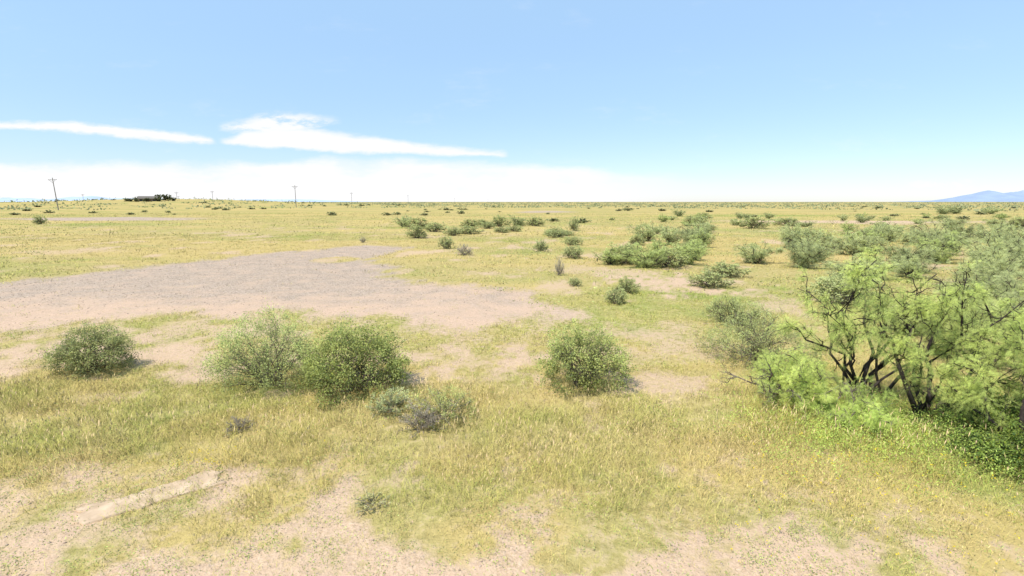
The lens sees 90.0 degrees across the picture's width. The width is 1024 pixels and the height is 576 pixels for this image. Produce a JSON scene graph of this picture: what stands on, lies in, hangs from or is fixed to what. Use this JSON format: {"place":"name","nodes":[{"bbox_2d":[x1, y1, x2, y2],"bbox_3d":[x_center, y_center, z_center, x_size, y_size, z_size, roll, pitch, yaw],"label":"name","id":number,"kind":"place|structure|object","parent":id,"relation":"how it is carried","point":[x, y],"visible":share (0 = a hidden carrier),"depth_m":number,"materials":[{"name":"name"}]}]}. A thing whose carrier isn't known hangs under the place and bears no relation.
{"place":"outdoors","nodes":[
{"label":"outdoors","id":0,"kind":"place"},
{"bbox_2d":[0,196,370,201],"bbox_3d":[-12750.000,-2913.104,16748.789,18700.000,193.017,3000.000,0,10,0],"label":"hills","id":1,"kind":"structure","parent":0,"point":[7,199],"depth_m":16232.72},
{"bbox_2d":[0,246,1008,575],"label":"gravel","id":2,"kind":"structure","parent":0,"point":[262,302],"depth_m":14.85,"materials":[{"name":"grey gravel"}]},
{"bbox_2d":[0,199,1023,575],"bbox_3d":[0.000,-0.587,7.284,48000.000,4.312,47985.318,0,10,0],"label":"ground","id":3,"kind":"structure","parent":0,"point":[472,313],"depth_m":6.65,"materials":[{"name":"beige soil"}]},
{"bbox_2d":[31,214,50,223],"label":"desert shrub","id":4,"kind":"object","parent":3,"relation":"on","point":[38,221],"visible":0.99,"depth_m":58.42,"materials":[{"name":"green plant"}]},
{"bbox_2d":[36,321,141,379],"bbox_3d":[-6.261,0.870,7.615,1.273,0.788,1.150,0,10,0],"label":"desert shrub","id":5,"kind":"object","parent":3,"relation":"on","point":[72,346],"visible":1,"depth_m":7.45,"materials":[{"name":"green plant"}]},
{"bbox_2d":[74,470,225,525],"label":"bare sandy dirt patch","id":6,"kind":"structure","parent":3,"relation":"on","point":[94,512],"depth_m":4.39,"materials":[{"name":"sand"},{"name":"dirt"}]},
{"bbox_2d":[224,416,256,436],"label":"dead shrub","id":7,"kind":"object","parent":3,"relation":"on","point":[239,425],"visible":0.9,"depth_m":5.67,"materials":[{"name":"grey plant"}]},
{"bbox_2d":[192,300,324,400],"bbox_3d":[-3.361,0.762,7.062,1.642,1.185,1.698,4,11,24],"label":"mesquite bush","id":8,"kind":"object","parent":3,"relation":"on","point":[254,369],"visible":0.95,"depth_m":6.83,"materials":[{"name":"green plant"}]},
{"bbox_2d":[286,311,414,408],"bbox_3d":[-2.133,0.845,6.769,1.760,1.088,1.690,0,10,0],"label":"desert shrub","id":9,"kind":"object","parent":3,"relation":"on","point":[315,372],"visible":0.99,"depth_m":6.63,"materials":[{"name":"green plant"}]},
{"bbox_2d":[348,490,391,515],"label":"sage shrub","id":10,"kind":"object","parent":3,"relation":"on","point":[370,495],"visible":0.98,"depth_m":4.25,"materials":[{"name":"green plant"}]},
{"bbox_2d":[365,385,411,419],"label":"sage shrub","id":11,"kind":"object","parent":3,"relation":"on","point":[399,400],"visible":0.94,"depth_m":6.04,"materials":[{"name":"green plant"}]},
{"bbox_2d":[389,213,410,226],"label":"mesquite bush","id":12,"kind":"object","parent":3,"relation":"on","point":[403,219],"visible":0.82,"depth_m":51.16,"materials":[{"name":"green plant"}]},
{"bbox_2d":[403,216,428,228],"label":"desert shrub","id":13,"kind":"object","parent":3,"relation":"on","point":[417,223],"visible":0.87,"depth_m":48.41,"materials":[{"name":"green plant"}]},
{"bbox_2d":[405,224,428,237],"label":"desert shrub","id":14,"kind":"object","parent":3,"relation":"on","point":[416,233],"visible":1,"depth_m":35.66,"materials":[{"name":"green plant"}]},
{"bbox_2d":[396,398,453,438],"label":"dead shrub","id":15,"kind":"object","parent":3,"relation":"on","point":[428,419],"visible":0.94,"depth_m":5.63,"materials":[{"name":"grey plant"}]},
{"bbox_2d":[425,221,447,231],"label":"desert shrub","id":16,"kind":"object","parent":3,"relation":"on","point":[436,226],"visible":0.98,"depth_m":42.95,"materials":[{"name":"green plant"}]},
{"bbox_2d":[408,383,480,430],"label":"sage shrub","id":17,"kind":"object","parent":3,"relation":"on","point":[448,404],"visible":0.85,"depth_m":5.92,"materials":[{"name":"green plant"}]},
{"bbox_2d":[437,235,454,248],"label":"desert shrub","id":18,"kind":"object","parent":3,"relation":"on","point":[447,243],"visible":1,"depth_m":27.61,"materials":[{"name":"green plant"}]},
{"bbox_2d":[441,225,463,235],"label":"desert shrub","id":19,"kind":"object","parent":3,"relation":"on","point":[454,232],"visible":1,"depth_m":38.35,"materials":[{"name":"green plant"}]},
{"bbox_2d":[456,244,472,254],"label":"dry shrub","id":20,"kind":"object","parent":3,"relation":"on","point":[464,246],"visible":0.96,"depth_m":24.40,"materials":[{"name":"grey plant"}]},
{"bbox_2d":[454,225,483,233],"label":"desert shrub","id":21,"kind":"object","parent":3,"relation":"on","point":[466,229],"visible":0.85,"depth_m":40.42,"materials":[{"name":"green plant"}]},
{"bbox_2d":[458,218,479,227],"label":"desert shrub","id":22,"kind":"object","parent":3,"relation":"on","point":[469,223],"visible":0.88,"depth_m":50.20,"materials":[{"name":"green plant"}]},
{"bbox_2d":[491,214,511,226],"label":"desert shrub","id":23,"kind":"object","parent":3,"relation":"on","point":[499,222],"visible":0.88,"depth_m":52.41,"materials":[{"name":"green plant"}]},
{"bbox_2d":[0,217,1023,575],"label":"ground weeds","id":24,"kind":"object","parent":3,"relation":"on","point":[910,429],"visible":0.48,"depth_m":5.04,"materials":[{"name":"green plant"}]},
{"bbox_2d":[0,197,1023,211],"bbox_3d":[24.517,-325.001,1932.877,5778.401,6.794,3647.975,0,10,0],"label":"distant scrub","id":25,"kind":"object","parent":3,"relation":"on","point":[921,205],"visible":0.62,"depth_m":267.78,"materials":[{"name":"green plant"}]},
{"bbox_2d":[508,214,526,225],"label":"mesquite bush","id":26,"kind":"object","parent":3,"relation":"on","point":[517,221],"visible":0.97,"depth_m":52.52,"materials":[{"name":"green plant"}]},
{"bbox_2d":[524,216,545,225],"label":"desert shrub","id":27,"kind":"object","parent":3,"relation":"on","point":[535,221],"visible":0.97,"depth_m":53.41,"materials":[{"name":"green plant"}]},
{"bbox_2d":[532,239,549,250],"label":"desert shrub","id":28,"kind":"object","parent":3,"relation":"on","point":[540,246],"visible":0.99,"depth_m":26.10,"materials":[{"name":"green plant"}]},
{"bbox_2d":[541,229,570,236],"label":"desert shrub","id":29,"kind":"object","parent":3,"relation":"on","point":[560,233],"visible":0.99,"depth_m":36.27,"materials":[{"name":"green plant"}]},
{"bbox_2d":[554,256,564,274],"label":"dry shrub","id":30,"kind":"object","parent":3,"relation":"on","point":[558,270],"visible":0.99,"depth_m":17.40,"materials":[{"name":"grey plant"}]},
{"bbox_2d":[561,244,583,258],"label":"desert shrub","id":31,"kind":"object","parent":3,"relation":"on","point":[573,254],"visible":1,"depth_m":22.77,"materials":[{"name":"green plant"}]},
{"bbox_2d":[566,216,579,230],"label":"desert shrub","id":32,"kind":"object","parent":3,"relation":"on","point":[574,227],"visible":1,"depth_m":44.60,"materials":[{"name":"green plant"}]},
{"bbox_2d":[562,235,584,244],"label":"desert shrub","id":33,"kind":"object","parent":3,"relation":"on","point":[571,241],"visible":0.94,"depth_m":29.81,"materials":[{"name":"green plant"}]},
{"bbox_2d":[148,419,1019,563],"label":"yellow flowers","id":34,"kind":"object","parent":3,"relation":"on","point":[760,480],"visible":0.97,"depth_m":4.54,"materials":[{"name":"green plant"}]},
{"bbox_2d":[531,316,637,396],"bbox_3d":[0.975,0.862,7.109,1.441,0.988,1.496,0,10,0],"label":"desert shrub","id":35,"kind":"object","parent":3,"relation":"on","point":[599,363],"visible":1,"depth_m":6.86,"materials":[{"name":"green plant"}]},
{"bbox_2d":[591,244,627,264],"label":"mesquite bush","id":36,"kind":"object","parent":3,"relation":"on","point":[613,258],"visible":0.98,"depth_m":20.45,"materials":[{"name":"green plant"}]},
{"bbox_2d":[604,286,628,304],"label":"desert shrub","id":37,"kind":"object","parent":3,"relation":"on","point":[617,297],"visible":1,"depth_m":12.67,"materials":[{"name":"green plant"}]},
{"bbox_2d":[603,242,645,264],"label":"desert shrub","id":38,"kind":"object","parent":3,"relation":"on","point":[627,247],"visible":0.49,"depth_m":20.81,"materials":[{"name":"green plant"}]},
{"bbox_2d":[612,275,642,292],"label":"desert shrub","id":39,"kind":"object","parent":3,"relation":"on","point":[625,285],"visible":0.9,"depth_m":14.22,"materials":[{"name":"green plant"}]},
{"bbox_2d":[628,233,646,244],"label":"desert shrub","id":40,"kind":"object","parent":3,"relation":"on","point":[636,240],"visible":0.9,"depth_m":29.87,"materials":[{"name":"green plant"}]},
{"bbox_2d":[616,242,670,267],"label":"mesquite bush","id":41,"kind":"object","parent":3,"relation":"on","point":[645,260],"visible":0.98,"depth_m":19.41,"materials":[{"name":"green plant"}]},
{"bbox_2d":[626,221,667,240],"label":"mesquite bush","id":42,"kind":"object","parent":3,"relation":"on","point":[649,233],"visible":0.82,"depth_m":32.78,"materials":[{"name":"green plant"}]},
{"bbox_2d":[636,234,673,257],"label":"mesquite bush","id":43,"kind":"object","parent":3,"relation":"on","point":[654,244],"visible":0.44,"depth_m":21.61,"materials":[{"name":"green plant"}]},
{"bbox_2d":[649,245,689,267],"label":"desert shrub","id":44,"kind":"object","parent":3,"relation":"on","point":[677,260],"visible":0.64,"depth_m":19.70,"materials":[{"name":"green plant"}]},
{"bbox_2d":[659,226,686,244],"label":"mesquite bush","id":45,"kind":"object","parent":3,"relation":"on","point":[669,236],"visible":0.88,"depth_m":30.17,"materials":[{"name":"green plant"}]},
{"bbox_2d":[668,239,707,264],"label":"mesquite bush","id":46,"kind":"object","parent":3,"relation":"on","point":[692,249],"visible":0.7,"depth_m":20.36,"materials":[{"name":"green plant"}]},
{"bbox_2d":[673,222,716,245],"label":"mesquite bush","id":47,"kind":"object","parent":3,"relation":"on","point":[685,236],"visible":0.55,"depth_m":28.68,"materials":[{"name":"green plant"}]},
{"bbox_2d":[678,234,711,260],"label":"mesquite bush","id":48,"kind":"object","parent":3,"relation":"on","point":[696,250],"visible":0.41,"depth_m":21.95,"materials":[{"name":"green plant"}]},
{"bbox_2d":[684,214,712,222],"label":"mesquite bush","id":49,"kind":"object","parent":3,"relation":"on","point":[698,219],"visible":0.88,"depth_m":58.23,"materials":[{"name":"green plant"}]},
{"bbox_2d":[692,227,717,246],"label":"mesquite bush","id":50,"kind":"object","parent":3,"relation":"on","point":[705,241],"visible":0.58,"depth_m":27.91,"materials":[{"name":"green plant"}]},
{"bbox_2d":[686,268,735,287],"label":"desert shrub","id":51,"kind":"object","parent":3,"relation":"on","point":[711,281],"visible":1,"depth_m":15.12,"materials":[{"name":"green plant"}]},
{"bbox_2d":[701,260,750,277],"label":"desert shrub","id":52,"kind":"object","parent":3,"relation":"on","point":[730,270],"visible":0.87,"depth_m":17.13,"materials":[{"name":"green plant"}]},
{"bbox_2d":[696,291,772,328],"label":"desert shrub","id":53,"kind":"object","parent":3,"relation":"on","point":[712,309],"visible":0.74,"depth_m":10.56,"materials":[{"name":"green plant"}]},
{"bbox_2d":[737,215,771,228],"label":"desert shrub","id":54,"kind":"object","parent":3,"relation":"on","point":[755,222],"visible":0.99,"depth_m":48.40,"materials":[{"name":"green plant"}]},
{"bbox_2d":[733,239,786,264],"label":"mesquite bush","id":55,"kind":"object","parent":3,"relation":"on","point":[755,257],"visible":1,"depth_m":20.95,"materials":[{"name":"green plant"}]},
{"bbox_2d":[694,298,829,370],"bbox_3d":[3.932,0.676,8.139,1.952,1.018,1.915,0,10,0],"label":"desert shrub","id":56,"kind":"object","parent":3,"relation":"on","point":[754,344],"visible":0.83,"depth_m":8.05,"materials":[{"name":"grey plant"}]},
{"bbox_2d":[713,341,850,415],"bbox_3d":[3.295,1.075,6.326,1.383,0.940,1.579,0,10,0],"label":"mesquite bush","id":57,"kind":"object","parent":3,"relation":"on","point":[785,380],"visible":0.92,"depth_m":6.06,"materials":[{"name":"green plant"}]},
{"bbox_2d":[770,217,807,225],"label":"desert shrub","id":58,"kind":"object","parent":3,"relation":"on","point":[786,221],"visible":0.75,"depth_m":53.84,"materials":[{"name":"green plant"}]},
{"bbox_2d":[778,218,823,246],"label":"mesquite bush","id":59,"kind":"object","parent":3,"relation":"on","point":[786,229],"visible":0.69,"depth_m":27.70,"materials":[{"name":"green plant"}]},
{"bbox_2d":[778,231,837,268],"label":"mesquite bush","id":60,"kind":"object","parent":3,"relation":"on","point":[803,254],"visible":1,"depth_m":19.32,"materials":[{"name":"green plant"}]},
{"bbox_2d":[795,232,844,261],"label":"mesquite bush","id":61,"kind":"object","parent":3,"relation":"on","point":[828,244],"visible":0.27,"depth_m":21.32,"materials":[{"name":"green plant"}]},
{"bbox_2d":[794,229,846,249],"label":"desert shrub","id":62,"kind":"object","parent":3,"relation":"on","point":[823,236],"visible":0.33,"depth_m":27.12,"materials":[{"name":"green plant"}]},
{"bbox_2d":[802,273,878,305],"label":"desert shrub","id":63,"kind":"object","parent":3,"relation":"on","point":[836,291],"visible":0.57,"depth_m":12.70,"materials":[{"name":"green plant"}]},
{"bbox_2d":[794,376,902,438],"bbox_3d":[3.810,1.341,5.680,1.021,0.734,1.175,0,10,0],"label":"mesquite bush","id":64,"kind":"object","parent":3,"relation":"on","point":[873,406],"visible":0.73,"depth_m":5.63,"materials":[{"name":"green plant"}]},
{"bbox_2d":[821,228,883,255],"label":"mesquite bush","id":65,"kind":"object","parent":3,"relation":"on","point":[854,244],"visible":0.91,"depth_m":24.17,"materials":[{"name":"green plant"}]},
{"bbox_2d":[821,270,884,291],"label":"mesquite bush","id":66,"kind":"object","parent":3,"relation":"on","point":[840,277],"visible":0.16,"depth_m":14.04,"materials":[{"name":"green plant"}]},
{"bbox_2d":[813,250,905,283],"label":"mesquite bush","id":67,"kind":"object","parent":3,"relation":"on","point":[836,266],"visible":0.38,"depth_m":15.20,"materials":[{"name":"green plant"}]},
{"bbox_2d":[838,225,886,247],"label":"mesquite bush","id":68,"kind":"object","parent":3,"relation":"on","point":[871,233],"visible":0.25,"depth_m":27.68,"materials":[{"name":"green plant"}]},
{"bbox_2d":[855,213,874,222],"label":"mesquite bush","id":69,"kind":"object","parent":3,"relation":"on","point":[862,219],"visible":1,"depth_m":61.26,"materials":[{"name":"green plant"}]},
{"bbox_2d":[842,247,898,279],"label":"mesquite bush","id":70,"kind":"object","parent":3,"relation":"on","point":[878,258],"visible":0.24,"depth_m":16.53,"materials":[{"name":"green plant"}]},
{"bbox_2d":[851,233,892,253],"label":"desert shrub","id":71,"kind":"object","parent":3,"relation":"on","point":[882,243],"visible":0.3,"depth_m":24.97,"materials":[{"name":"green plant"}]},
{"bbox_2d":[855,223,889,240],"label":"mesquite bush","id":72,"kind":"object","parent":3,"relation":"on","point":[864,232],"visible":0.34,"depth_m":30.60,"materials":[{"name":"green plant"}]},
{"bbox_2d":[858,221,914,241],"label":"mesquite bush","id":73,"kind":"object","parent":3,"relation":"on","point":[890,233],"visible":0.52,"depth_m":32.44,"materials":[{"name":"green plant"}]},
{"bbox_2d":[769,245,1005,399],"bbox_3d":[4.508,0.433,6.554,2.665,2.100,1.749,0,10,0],"label":"mesquite tree","id":74,"kind":"object","parent":3,"relation":"on","point":[837,323],"visible":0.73,"depth_m":6.18,"materials":[{"name":"green plant"}]},
{"bbox_2d":[868,236,943,271],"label":"mesquite bush","id":75,"kind":"object","parent":3,"relation":"on","point":[906,249],"visible":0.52,"depth_m":18.24,"materials":[{"name":"green plant"}]},
{"bbox_2d":[893,225,926,243],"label":"mesquite bush","id":76,"kind":"object","parent":3,"relation":"on","point":[902,234],"visible":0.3,"depth_m":30.29,"materials":[{"name":"green plant"}]},
{"bbox_2d":[871,299,966,336],"bbox_3d":[7.795,0.556,9.813,1.620,0.743,1.696,8,12,40],"label":"mesquite bush","id":77,"kind":"object","parent":3,"relation":"on","point":[919,319],"visible":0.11,"depth_m":9.81,"materials":[{"name":"green plant"}]},
{"bbox_2d":[889,249,950,278],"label":"mesquite bush","id":78,"kind":"object","parent":3,"relation":"on","point":[910,264],"visible":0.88,"depth_m":16.95,"materials":[{"name":"green plant"}]},
{"bbox_2d":[851,260,1023,419],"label":"mesquite tree","id":79,"kind":"object","parent":3,"relation":"on","point":[896,351],"visible":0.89,"depth_m":5.60,"materials":[{"name":"green plant"}]},
{"bbox_2d":[909,230,969,263],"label":"mesquite bush","id":80,"kind":"object","parent":3,"relation":"on","point":[941,258],"visible":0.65,"depth_m":20.86,"materials":[{"name":"green plant"}]},
{"bbox_2d":[906,218,972,258],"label":"mesquite bush","id":81,"kind":"object","parent":3,"relation":"on","point":[932,235],"visible":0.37,"depth_m":22.65,"materials":[{"name":"green plant"}]},
{"bbox_2d":[900,224,982,254],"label":"mesquite bush","id":82,"kind":"object","parent":3,"relation":"on","point":[960,233],"visible":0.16,"depth_m":24.05,"materials":[{"name":"green plant"}]},
{"bbox_2d":[935,206,959,213],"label":"mesquite bush","id":83,"kind":"object","parent":3,"relation":"on","point":[944,210],"visible":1,"depth_m":106.32,"materials":[{"name":"green plant"}]},
{"bbox_2d":[880,271,1023,369],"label":"mesquite tree","id":84,"kind":"object","parent":3,"relation":"on","point":[981,323],"visible":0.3,"depth_m":7.66,"materials":[{"name":"green plant"}]},
{"bbox_2d":[937,214,966,227],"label":"mesquite bush","id":85,"kind":"object","parent":3,"relation":"on","point":[960,221],"visible":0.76,"depth_m":49.30,"materials":[{"name":"green plant"}]},
{"bbox_2d":[941,204,967,213],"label":"mesquite bush","id":86,"kind":"object","parent":3,"relation":"on","point":[959,210],"visible":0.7,"depth_m":110.29,"materials":[{"name":"green plant"}]},
{"bbox_2d":[935,218,987,241],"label":"mesquite bush","id":87,"kind":"object","parent":3,"relation":"on","point":[961,228],"visible":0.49,"depth_m":31.65,"materials":[{"name":"green plant"}]},
{"bbox_2d":[920,396,1023,462],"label":"desert shrub","id":88,"kind":"object","parent":3,"relation":"on","point":[987,424],"visible":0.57,"depth_m":5.31,"materials":[{"name":"green plant"}]},
{"bbox_2d":[928,273,1023,323],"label":"mesquite bush","id":89,"kind":"object","parent":3,"relation":"on","point":[1009,295],"visible":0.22,"depth_m":10.55,"materials":[{"name":"green plant"}]},
{"bbox_2d":[932,378,1023,425],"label":"desert shrub","id":90,"kind":"object","parent":3,"relation":"on","point":[1014,410],"visible":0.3,"depth_m":5.79,"materials":[{"name":"green plant"}]},
{"bbox_2d":[934,307,1023,445],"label":"mesquite tree","id":91,"kind":"object","parent":3,"relation":"on","point":[971,389],"visible":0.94,"depth_m":5.21,"materials":[{"name":"green plant"}]},
{"bbox_2d":[942,429,1023,482],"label":"desert shrub","id":92,"kind":"object","parent":3,"relation":"on","point":[1018,462],"visible":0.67,"depth_m":4.82,"materials":[{"name":"green plant"}]},
{"bbox_2d":[946,249,1023,296],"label":"mesquite bush","id":93,"kind":"object","parent":3,"relation":"on","point":[959,271],"visible":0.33,"depth_m":13.62,"materials":[{"name":"green plant"}]},
{"bbox_2d":[977,206,1002,213],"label":"mesquite bush","id":94,"kind":"object","parent":3,"relation":"on","point":[994,210],"visible":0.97,"depth_m":108.51,"materials":[{"name":"green plant"}]},
{"bbox_2d":[958,228,1023,273],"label":"mesquite bush","id":95,"kind":"object","parent":3,"relation":"on","point":[999,242],"visible":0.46,"depth_m":17.89,"materials":[{"name":"green plant"}]},
{"bbox_2d":[965,243,1023,279],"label":"mesquite bush","id":96,"kind":"object","parent":3,"relation":"on","point":[995,260],"visible":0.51,"depth_m":15.99,"materials":[{"name":"green plant"}]},
{"bbox_2d":[969,222,1023,245],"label":"mesquite bush","id":97,"kind":"object","parent":3,"relation":"on","point":[1020,233],"visible":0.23,"depth_m":25.77,"materials":[{"name":"green plant"}]},
{"bbox_2d":[972,414,1023,481],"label":"desert shrub","id":98,"kind":"object","parent":3,"relation":"on","point":[1009,439],"visible":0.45,"depth_m":4.91,"materials":[{"name":"green plant"}]},
{"bbox_2d":[973,268,1023,313],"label":"mesquite bush","id":99,"kind":"object","parent":3,"relation":"on","point":[1001,284],"visible":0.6,"depth_m":11.41,"materials":[{"name":"green plant"}]},
{"bbox_2d":[973,223,1023,255],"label":"mesquite bush","id":100,"kind":"object","parent":3,"relation":"on","point":[1005,234],"visible":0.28,"depth_m":22.95,"materials":[{"name":"green plant"}]},
{"bbox_2d":[995,233,1023,266],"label":"mesquite bush","id":101,"kind":"object","parent":3,"relation":"on","point":[1011,242],"visible":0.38,"depth_m":19.63,"materials":[{"name":"green plant"}]},
{"bbox_2d":[997,215,1023,228],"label":"desert shrub","id":102,"kind":"object","parent":3,"relation":"on","point":[1017,221],"visible":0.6,"depth_m":46.82,"materials":[{"name":"green plant"}]},
{"bbox_2d":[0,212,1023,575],"bbox_3d":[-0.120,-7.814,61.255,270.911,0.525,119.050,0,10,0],"label":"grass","id":103,"kind":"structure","parent":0,"point":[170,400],"depth_m":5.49,"materials":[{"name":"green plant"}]},
{"bbox_2d":[0,327,1023,575],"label":"grass seed heads","id":104,"kind":"object","parent":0,"point":[496,435],"depth_m":5.32,"materials":[{"name":"beige plant"}]},
{"bbox_2d":[0,0,1023,201],"label":"sky","id":105,"kind":"structure","parent":0,"point":[370,100],"materials":[{"name":"blue"}]},
{"bbox_2d":[901,190,1023,201],"bbox_3d":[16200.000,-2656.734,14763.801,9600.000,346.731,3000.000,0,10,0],"label":"mountains","id":106,"kind":"structure","parent":0,"point":[990,196],"depth_m":14335.63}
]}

